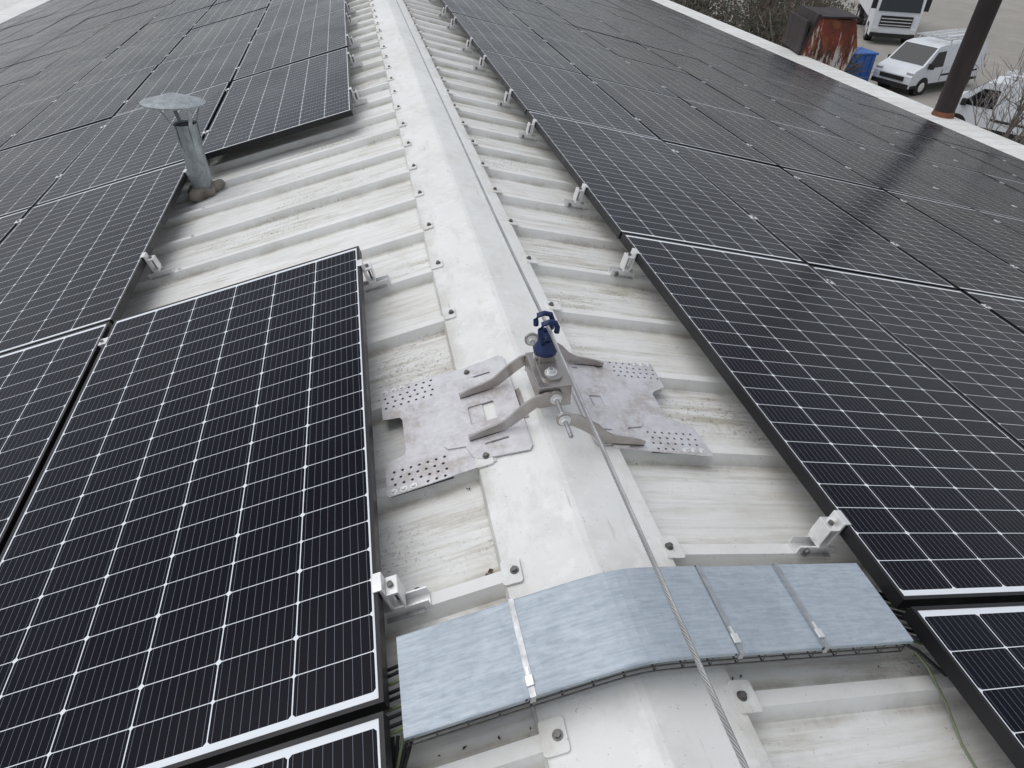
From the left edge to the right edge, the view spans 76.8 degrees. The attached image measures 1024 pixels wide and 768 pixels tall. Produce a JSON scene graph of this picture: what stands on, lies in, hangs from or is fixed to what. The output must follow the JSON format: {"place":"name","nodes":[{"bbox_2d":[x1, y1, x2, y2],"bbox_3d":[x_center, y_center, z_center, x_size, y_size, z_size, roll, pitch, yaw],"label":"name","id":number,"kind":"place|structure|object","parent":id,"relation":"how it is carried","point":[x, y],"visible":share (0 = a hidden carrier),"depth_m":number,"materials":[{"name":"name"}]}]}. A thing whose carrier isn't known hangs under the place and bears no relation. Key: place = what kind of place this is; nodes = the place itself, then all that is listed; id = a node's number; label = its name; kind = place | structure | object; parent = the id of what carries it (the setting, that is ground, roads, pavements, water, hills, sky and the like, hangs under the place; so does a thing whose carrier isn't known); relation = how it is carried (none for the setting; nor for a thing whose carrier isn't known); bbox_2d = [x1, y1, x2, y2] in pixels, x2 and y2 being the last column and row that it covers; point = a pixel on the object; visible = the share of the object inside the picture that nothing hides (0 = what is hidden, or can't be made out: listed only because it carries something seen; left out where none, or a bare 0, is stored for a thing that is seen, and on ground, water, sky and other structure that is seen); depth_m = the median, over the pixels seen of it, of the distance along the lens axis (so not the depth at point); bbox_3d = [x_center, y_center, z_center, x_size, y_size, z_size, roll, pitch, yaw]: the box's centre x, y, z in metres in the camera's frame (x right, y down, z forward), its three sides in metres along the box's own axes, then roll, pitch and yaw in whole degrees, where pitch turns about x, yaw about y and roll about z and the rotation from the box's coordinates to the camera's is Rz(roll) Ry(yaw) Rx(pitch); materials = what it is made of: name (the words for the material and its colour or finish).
{"place":"outdoors","nodes":[
{"label":"outdoors","id":0,"kind":"place"},
{"bbox_2d":[673,0,1023,142],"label":"ground","id":1,"kind":"structure","parent":0,"point":[1005,39],"depth_m":40.72,"materials":[{"name":"grey asphalt"}]},
{"bbox_2d":[671,0,873,78],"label":"shrubs","id":2,"kind":"object","parent":1,"relation":"on","point":[767,20],"visible":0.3,"depth_m":26.08,"materials":[{"name":"brown plant"}]},
{"bbox_2d":[781,4,859,71],"bbox_3d":[8.375,-8.047,18.750,1.530,4.941,1.558,2,39,1],"label":"container","id":3,"kind":"object","parent":1,"relation":"on","point":[826,35],"visible":0.43,"depth_m":17.11,"materials":[{"name":"metal"}]},
{"bbox_2d":[848,47,878,80],"bbox_3d":[15.498,-14.615,29.932,1.900,1.527,1.300,-7,39,-10],"label":"blue waste bin","id":4,"kind":"object","parent":1,"relation":"on","point":[871,55],"visible":0.26,"depth_m":29.33,"materials":[{"name":"plastic"}]},
{"bbox_2d":[855,0,932,42],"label":"white truck","id":5,"kind":"object","parent":1,"relation":"on","point":[899,19],"visible":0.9,"depth_m":37.27,"materials":[{"name":"paint"}]},
{"bbox_2d":[871,28,988,95],"bbox_3d":[19.400,-14.957,29.922,5.115,2.377,2.283,-18,42,-22],"label":"white van","id":6,"kind":"object","parent":1,"relation":"on","point":[916,66],"visible":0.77,"depth_m":29.12,"materials":[{"name":"paint"}]},
{"bbox_2d":[932,69,1023,139],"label":"white van","id":7,"kind":"object","parent":1,"relation":"on","point":[964,110],"visible":0.48,"depth_m":23.83,"materials":[{"name":"paint"}]},
{"bbox_2d":[968,57,1023,144],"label":"bare tree","id":8,"kind":"object","parent":1,"relation":"on","point":[1015,121],"visible":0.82,"depth_m":15.33,"materials":[{"name":"brown plant"}]},
{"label":"walls","id":9,"kind":"object","parent":1,"relation":"on","visible":0},
{"bbox_2d":[0,0,48,23],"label":"gutter","id":10,"kind":"object","parent":9,"relation":"attached to","point":[10,12],"depth_m":20.37,"materials":[{"name":"paint"}]},
{"bbox_2d":[121,0,544,767],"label":"roof sheet","id":11,"kind":"object","parent":9,"relation":"attached to","point":[303,196],"visible":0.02,"depth_m":3.04,"materials":[{"name":"paint"}]},
{"bbox_2d":[0,208,30,242],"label":"solar panel","id":12,"kind":"object","parent":11,"relation":"on","point":[7,224],"visible":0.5,"depth_m":3.98,"materials":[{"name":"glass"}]},
{"bbox_2d":[0,40,51,68],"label":"solar panel","id":13,"kind":"object","parent":11,"relation":"on","point":[9,59],"visible":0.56,"depth_m":10.79,"materials":[{"name":"black glass"}]},
{"bbox_2d":[0,93,63,146],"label":"solar panel","id":14,"kind":"object","parent":11,"relation":"on","point":[15,120],"visible":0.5,"depth_m":6.54,"materials":[{"name":"black glass"}]},
{"bbox_2d":[0,17,64,44],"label":"solar panel","id":15,"kind":"object","parent":11,"relation":"on","point":[25,33],"visible":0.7,"depth_m":13.52,"materials":[{"name":"black glass"}]},
{"bbox_2d":[0,46,76,86],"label":"solar panel","id":16,"kind":"object","parent":11,"relation":"on","point":[22,71],"visible":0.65,"depth_m":9.23,"materials":[{"name":"black glass"}]},
{"bbox_2d":[0,19,85,54],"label":"solar panel","id":17,"kind":"object","parent":11,"relation":"on","point":[44,36],"visible":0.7,"depth_m":12.03,"materials":[{"name":"black glass"}]},
{"bbox_2d":[0,119,109,216],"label":"solar panel","id":18,"kind":"object","parent":11,"relation":"on","point":[30,172],"visible":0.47,"depth_m":4.91,"materials":[{"name":"black glass"}]},
{"bbox_2d":[0,321,111,554],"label":"solar panel","id":19,"kind":"object","parent":11,"relation":"on","point":[42,384],"visible":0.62,"depth_m":2.29,"materials":[{"name":"black glass"}]},
{"bbox_2d":[0,53,111,111],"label":"solar panel","id":20,"kind":"object","parent":11,"relation":"on","point":[49,84],"visible":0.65,"depth_m":7.69,"materials":[{"name":"black glass"}]},
{"bbox_2d":[13,22,111,64],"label":"solar panel","id":21,"kind":"object","parent":11,"relation":"on","point":[65,42],"visible":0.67,"depth_m":10.55,"materials":[{"name":"black glass"}]},
{"bbox_2d":[39,4,109,32],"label":"solar panel","id":22,"kind":"object","parent":11,"relation":"on","point":[86,15],"visible":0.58,"depth_m":13.52,"materials":[{"name":"black glass"}]},
{"bbox_2d":[0,64,158,150],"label":"solar panel","id":23,"kind":"object","parent":11,"relation":"on","point":[90,104],"visible":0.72,"depth_m":6.14,"materials":[{"name":"black glass"}]},
{"bbox_2d":[37,25,144,74],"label":"solar panel","id":24,"kind":"object","parent":11,"relation":"on","point":[106,45],"visible":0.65,"depth_m":9.12,"materials":[{"name":"black glass"}]},
{"bbox_2d":[0,161,187,354],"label":"solar panel","id":25,"kind":"object","parent":11,"relation":"on","point":[72,263],"visible":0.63,"depth_m":3.29,"materials":[{"name":"black glass"}]},
{"bbox_2d":[55,5,135,38],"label":"solar panel","id":26,"kind":"object","parent":11,"relation":"on","point":[100,20],"visible":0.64,"depth_m":12.04,"materials":[{"name":"black glass"}]},
{"bbox_2d":[81,6,167,43],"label":"solar panel","id":27,"kind":"object","parent":11,"relation":"on","point":[131,22],"visible":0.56,"depth_m":10.61,"materials":[{"name":"black glass"}]},
{"bbox_2d":[68,30,189,90],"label":"solar panel","id":28,"kind":"object","parent":11,"relation":"on","point":[134,58],"visible":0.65,"depth_m":7.67,"materials":[{"name":"black glass"}]},
{"bbox_2d":[34,81,230,205],"bbox_3d":[-2.732,-1.860,4.848,1.040,0.035,1.900,-17,40,-1],"label":"solar panel","id":29,"kind":"object","parent":11,"relation":"on","point":[129,144],"visible":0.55,"depth_m":4.64,"materials":[{"name":"black glass"}]},
{"bbox_2d":[113,0,175,21],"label":"solar panel","id":30,"kind":"object","parent":11,"relation":"on","point":[146,6],"visible":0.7,"depth_m":11.87,"materials":[{"name":"black glass"}]},
{"bbox_2d":[140,252,174,279],"bbox_3d":[-1.726,-0.583,3.131,0.115,0.122,0.060,-17,40,-1],"label":"panel clamp","id":31,"kind":"object","parent":11,"relation":"on","point":[156,267],"visible":1,"depth_m":3.14,"materials":[{"name":"metal"}]},
{"bbox_2d":[115,6,211,51],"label":"solar panel","id":32,"kind":"object","parent":11,"relation":"on","point":[167,27],"visible":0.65,"depth_m":9.15,"materials":[{"name":"black glass"}]},
{"bbox_2d":[139,92,224,201],"bbox_3d":[-1.927,-1.395,3.826,0.346,0.627,0.346,-7,39,-10],"label":"vent pipe","id":33,"kind":"object","parent":11,"relation":"on","point":[203,186],"visible":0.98,"depth_m":3.77,"materials":[{"name":"metal"}]},
{"bbox_2d":[147,0,216,24],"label":"solar panel","id":34,"kind":"object","parent":11,"relation":"on","point":[178,8],"visible":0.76,"depth_m":10.41,"materials":[{"name":"black glass"}]},
{"bbox_2d":[114,37,252,115],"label":"solar panel","id":35,"kind":"object","parent":11,"relation":"on","point":[191,73],"visible":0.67,"depth_m":6.24,"materials":[{"name":"black glass"}]},
{"bbox_2d":[0,246,389,767],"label":"solar panel","id":36,"kind":"object","parent":11,"relation":"on","point":[190,561],"visible":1,"depth_m":1.62,"materials":[{"name":"black glass"}]},
{"bbox_2d":[162,8,266,62],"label":"solar panel","id":37,"kind":"object","parent":11,"relation":"on","point":[220,33],"visible":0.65,"depth_m":7.67,"materials":[{"name":"black glass"}]},
{"bbox_2d":[191,0,270,29],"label":"solar panel","id":38,"kind":"object","parent":11,"relation":"on","point":[224,11],"visible":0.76,"depth_m":8.97,"materials":[{"name":"black glass"}]},
{"bbox_2d":[202,47,352,158],"bbox_3d":[-1.719,-2.172,4.871,1.040,0.037,1.900,-17,40,-1],"label":"solar panel","id":39,"kind":"object","parent":11,"relation":"on","point":[279,102],"visible":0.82,"depth_m":4.64,"materials":[{"name":"black glass"}]},
{"bbox_2d":[232,8,348,80],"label":"solar panel","id":40,"kind":"object","parent":11,"relation":"on","point":[297,42],"visible":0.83,"depth_m":6.18,"materials":[{"name":"black glass"}]},
{"bbox_2d":[207,711,392,767],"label":"solar panel","id":41,"kind":"object","parent":11,"relation":"on","point":[364,742],"visible":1,"depth_m":1.17,"materials":[{"name":"black glass"}]},
{"bbox_2d":[255,0,346,34],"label":"solar panel","id":42,"kind":"object","parent":11,"relation":"on","point":[282,14],"visible":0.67,"depth_m":7.56,"materials":[{"name":"black glass"}]},
{"bbox_2d":[357,259,390,292],"bbox_3d":[-0.562,-0.443,2.584,0.115,0.122,0.060,-17,40,-1],"label":"panel clamp","id":43,"kind":"object","parent":11,"relation":"on","point":[372,283],"visible":0.97,"depth_m":2.59,"materials":[{"name":"metal"}]},
{"bbox_2d":[371,572,430,623],"bbox_3d":[-0.256,0.468,1.450,0.115,0.122,0.060,-17,40,-1],"label":"panel clamp","id":44,"kind":"object","parent":11,"relation":"on","point":[399,603],"visible":0.98,"depth_m":1.46,"materials":[{"name":"metal"}]},
{"bbox_2d":[370,0,772,767],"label":"ridge cap","id":45,"kind":"object","parent":11,"relation":"on","point":[556,510],"visible":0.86,"depth_m":1.69,"materials":[{"name":"paint"}]},
{"bbox_2d":[369,0,762,758],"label":"ridge bolts and tabs","id":46,"kind":"object","parent":45,"relation":"attached to","point":[555,736],"visible":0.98,"depth_m":1.49,"materials":[{"name":"paint"}]},
{"bbox_2d":[384,563,923,767],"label":"cable tray","id":47,"kind":"object","parent":11,"relation":"on","point":[531,648],"visible":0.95,"depth_m":1.28,"materials":[{"name":"metal"}]},
{"bbox_2d":[404,0,1014,767],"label":"roof sheet","id":48,"kind":"object","parent":9,"relation":"on","point":[742,496],"visible":0.07,"depth_m":1.91,"materials":[{"name":"paint"}]},
{"bbox_2d":[440,0,535,33],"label":"solar panel","id":49,"kind":"object","parent":48,"relation":"on","point":[490,12],"visible":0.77,"depth_m":7.99,"materials":[{"name":"black glass"}]},
{"bbox_2d":[450,12,583,74],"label":"solar panel","id":50,"kind":"object","parent":48,"relation":"on","point":[507,41],"visible":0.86,"depth_m":6.62,"materials":[{"name":"black glass"}]},
{"bbox_2d":[497,0,572,25],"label":"solar panel","id":51,"kind":"object","parent":48,"relation":"on","point":[533,8],"visible":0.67,"depth_m":9.78,"materials":[{"name":"black glass"}]},
{"bbox_2d":[380,311,712,497],"bbox_3d":[0.090,-0.009,1.865,0.952,0.386,0.508,-7,39,-10],"label":"roof anchor bracket","id":52,"kind":"object","parent":48,"relation":"on","point":[450,432],"visible":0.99,"depth_m":1.91,"materials":[{"name":"silver metal"}]},
{"bbox_2d":[396,0,748,767],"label":"steel safety cable","id":53,"kind":"object","parent":52,"relation":"attached to","point":[680,624],"visible":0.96,"depth_m":1.28,"materials":[{"name":"metal"}]},
{"bbox_2d":[507,8,613,53],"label":"solar panel","id":54,"kind":"object","parent":48,"relation":"on","point":[538,25],"visible":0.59,"depth_m":8.46,"materials":[{"name":"black glass"}]},
{"bbox_2d":[537,0,597,19],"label":"solar panel","id":55,"kind":"object","parent":48,"relation":"on","point":[565,5],"visible":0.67,"depth_m":11.55,"materials":[{"name":"black glass"}]},
{"bbox_2d":[479,49,658,138],"bbox_3d":[0.390,-2.397,5.291,1.040,0.035,1.900,5,37,-18],"label":"solar panel","id":56,"kind":"object","parent":48,"relation":"on","point":[550,90],"visible":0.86,"depth_m":5.13,"materials":[{"name":"black glass"}]},
{"bbox_2d":[545,5,636,43],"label":"solar panel","id":57,"kind":"object","parent":48,"relation":"on","point":[586,23],"visible":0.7,"depth_m":10.24,"materials":[{"name":"black glass"}]},
{"bbox_2d":[538,35,678,97],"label":"solar panel","id":58,"kind":"object","parent":48,"relation":"on","point":[591,62],"visible":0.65,"depth_m":6.96,"materials":[{"name":"black glass"}]},
{"bbox_2d":[570,2,649,33],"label":"solar panel","id":59,"kind":"object","parent":48,"relation":"on","point":[607,17],"visible":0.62,"depth_m":12.11,"materials":[{"name":"black glass"}]},
{"bbox_2d":[608,248,639,278],"bbox_3d":[0.492,-0.527,2.800,0.115,0.122,0.060,5,37,-18],"label":"panel clamp","id":60,"kind":"object","parent":48,"relation":"on","point":[624,270],"visible":1,"depth_m":2.80,"materials":[{"name":"metal"}]},
{"bbox_2d":[576,27,689,74],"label":"solar panel","id":61,"kind":"object","parent":48,"relation":"on","point":[627,49],"visible":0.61,"depth_m":8.78,"materials":[{"name":"black glass"}]},
{"bbox_2d":[600,20,696,59],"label":"solar panel","id":62,"kind":"object","parent":48,"relation":"on","point":[645,39],"visible":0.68,"depth_m":10.58,"materials":[{"name":"black glass"}]},
{"bbox_2d":[621,17,701,48],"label":"solar panel","id":63,"kind":"object","parent":48,"relation":"on","point":[658,32],"visible":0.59,"depth_m":12.43,"materials":[{"name":"black glass"}]},
{"bbox_2d":[526,110,804,262],"bbox_3d":[0.785,-1.220,3.825,1.040,0.035,1.900,4,37,-18],"label":"solar panel","id":64,"kind":"object","parent":48,"relation":"on","point":[644,186],"visible":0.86,"depth_m":3.60,"materials":[{"name":"black glass"}]},
{"bbox_2d":[586,75,777,166],"bbox_3d":[1.392,-2.317,5.625,1.040,0.037,1.900,4,36,-18],"label":"solar panel","id":65,"kind":"object","parent":48,"relation":"on","point":[670,119],"visible":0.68,"depth_m":5.45,"materials":[{"name":"black glass"}]},
{"bbox_2d":[619,56,763,118],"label":"solar panel","id":66,"kind":"object","parent":48,"relation":"on","point":[681,86],"visible":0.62,"depth_m":7.32,"materials":[{"name":"black glass"}]},
{"bbox_2d":[639,44,756,91],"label":"solar panel","id":67,"kind":"object","parent":48,"relation":"on","point":[692,66],"visible":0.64,"depth_m":9.13,"materials":[{"name":"black glass"}]},
{"bbox_2d":[654,35,750,73],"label":"solar panel","id":68,"kind":"object","parent":48,"relation":"on","point":[699,53],"visible":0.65,"depth_m":10.96,"materials":[{"name":"black glass"}]},
{"bbox_2d":[664,29,747,61],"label":"solar panel","id":69,"kind":"object","parent":48,"relation":"on","point":[705,45],"visible":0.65,"depth_m":12.76,"materials":[{"name":"black glass"}]},
{"bbox_2d":[706,50,804,88],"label":"solar panel","id":70,"kind":"object","parent":48,"relation":"on","point":[753,69],"visible":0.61,"depth_m":11.30,"materials":[{"name":"black glass"}]},
{"bbox_2d":[699,60,819,108],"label":"solar panel","id":71,"kind":"object","parent":48,"relation":"on","point":[756,83],"visible":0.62,"depth_m":9.48,"materials":[{"name":"black glass"}]},
{"bbox_2d":[692,75,840,137],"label":"solar panel","id":72,"kind":"object","parent":48,"relation":"on","point":[762,106],"visible":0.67,"depth_m":7.66,"materials":[{"name":"black glass"}]},
{"bbox_2d":[682,99,880,189],"bbox_3d":[2.395,-2.239,5.959,1.040,0.037,1.900,5,37,-18],"label":"solar panel","id":73,"kind":"object","parent":48,"relation":"on","point":[779,146],"visible":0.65,"depth_m":5.80,"materials":[{"name":"black glass"}]},
{"bbox_2d":[752,63,852,101],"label":"solar panel","id":74,"kind":"object","parent":48,"relation":"on","point":[801,82],"visible":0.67,"depth_m":11.63,"materials":[{"name":"black glass"}]},
{"bbox_2d":[663,141,956,289],"bbox_3d":[1.787,-1.137,4.162,1.040,0.035,1.900,5,36,-18],"label":"solar panel","id":75,"kind":"object","parent":48,"relation":"on","point":[805,223],"visible":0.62,"depth_m":3.95,"materials":[{"name":"black glass"}]},
{"bbox_2d":[755,75,877,123],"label":"solar panel","id":76,"kind":"object","parent":48,"relation":"on","point":[815,99],"visible":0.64,"depth_m":9.80,"materials":[{"name":"black glass"}]},
{"bbox_2d":[788,510,850,556],"bbox_3d":[0.798,0.384,1.667,0.115,0.122,0.060,5,37,-18],"label":"panel clamp","id":77,"kind":"object","parent":48,"relation":"on","point":[823,533],"visible":1,"depth_m":1.66,"materials":[{"name":"metal"}]},
{"bbox_2d":[620,233,1023,608],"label":"solar panel","id":78,"kind":"object","parent":48,"relation":"on","point":[905,460],"visible":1,"depth_m":2.10,"materials":[{"name":"black glass"}]},
{"bbox_2d":[760,93,914,156],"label":"solar panel","id":79,"kind":"object","parent":48,"relation":"on","point":[839,127],"visible":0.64,"depth_m":7.98,"materials":[{"name":"black glass"}]},
{"bbox_2d":[796,75,900,114],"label":"solar panel","id":80,"kind":"object","parent":48,"relation":"on","point":[849,95],"visible":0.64,"depth_m":11.93,"materials":[{"name":"black glass"}]},
{"bbox_2d":[768,120,972,208],"bbox_3d":[3.398,-2.160,6.293,1.040,0.037,1.900,5,37,-18],"label":"solar panel","id":81,"kind":"object","parent":48,"relation":"on","point":[882,174],"visible":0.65,"depth_m":6.15,"materials":[{"name":"black glass"}]},
{"bbox_2d":[809,90,933,138],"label":"solar panel","id":82,"kind":"object","parent":48,"relation":"on","point":[870,114],"visible":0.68,"depth_m":10.12,"materials":[{"name":"black glass"}]},
{"bbox_2d":[842,88,943,126],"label":"solar panel","id":83,"kind":"object","parent":48,"relation":"on","point":[894,108],"visible":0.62,"depth_m":12.29,"materials":[{"name":"black glass"}]},
{"bbox_2d":[824,110,979,172],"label":"solar panel","id":84,"kind":"object","parent":48,"relation":"on","point":[903,143],"visible":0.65,"depth_m":8.31,"materials":[{"name":"black glass"}]},
{"bbox_2d":[781,167,1023,299],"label":"solar panel","id":85,"kind":"object","parent":48,"relation":"on","point":[958,262],"visible":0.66,"depth_m":4.36,"materials":[{"name":"black glass"}]},
{"bbox_2d":[810,265,1023,447],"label":"solar panel","id":86,"kind":"object","parent":48,"relation":"on","point":[969,349],"visible":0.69,"depth_m":2.94,"materials":[{"name":"black glass"}]},
{"bbox_2d":[860,104,983,151],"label":"solar panel","id":87,"kind":"object","parent":48,"relation":"on","point":[926,130],"visible":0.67,"depth_m":10.45,"materials":[{"name":"black glass"}]},
{"bbox_2d":[850,141,1023,219],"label":"solar panel","id":88,"kind":"object","parent":48,"relation":"on","point":[968,194],"visible":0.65,"depth_m":6.53,"materials":[{"name":"black glass"}]},
{"bbox_2d":[902,635,976,767],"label":"loose cable","id":89,"kind":"object","parent":48,"relation":"on","point":[917,652],"visible":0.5,"depth_m":1.42,"materials":[{"name":"rubber"}]},
{"bbox_2d":[885,190,1023,272],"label":"solar panel","id":90,"kind":"object","parent":48,"relation":"on","point":[1000,241],"visible":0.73,"depth_m":5.09,"materials":[{"name":"black glass"}]},
{"bbox_2d":[885,126,1023,182],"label":"solar panel","id":91,"kind":"object","parent":48,"relation":"on","point":[981,167],"visible":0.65,"depth_m":8.69,"materials":[{"name":"black glass"}]},
{"bbox_2d":[902,602,1023,767],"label":"solar panel","id":92,"kind":"object","parent":48,"relation":"on","point":[976,651],"visible":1,"depth_m":1.38,"materials":[{"name":"black glass"}]},
{"bbox_2d":[904,116,1023,162],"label":"solar panel","id":93,"kind":"object","parent":48,"relation":"on","point":[985,148],"visible":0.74,"depth_m":10.81,"materials":[{"name":"black glass"}]},
{"bbox_2d":[931,0,1001,118],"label":"rusty steel flue","id":94,"kind":"object","parent":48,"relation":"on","point":[972,42],"visible":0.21,"depth_m":12.28,"materials":[{"name":"brown metal"}]},
{"bbox_2d":[919,158,1023,210],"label":"solar panel","id":95,"kind":"object","parent":48,"relation":"on","point":[999,190],"visible":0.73,"depth_m":7.22,"materials":[{"name":"black glass"}]},
{"bbox_2d":[937,140,1023,179],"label":"solar panel","id":96,"kind":"object","parent":48,"relation":"on","point":[1011,169],"visible":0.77,"depth_m":9.31,"materials":[{"name":"black glass"}]},
{"bbox_2d":[963,290,1023,333],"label":"solar panel","id":97,"kind":"object","parent":48,"relation":"on","point":[1010,311],"visible":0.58,"depth_m":3.52,"materials":[{"name":"black glass"}]},
{"bbox_2d":[977,210,1023,235],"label":"solar panel","id":98,"kind":"object","parent":48,"relation":"on","point":[1015,225],"visible":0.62,"depth_m":5.65,"materials":[{"name":"black glass"}]},
{"bbox_2d":[652,0,1023,160],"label":"gutter","id":99,"kind":"object","parent":9,"relation":"attached to","point":[995,141],"visible":0.5,"depth_m":14.61,"materials":[{"name":"paint"}]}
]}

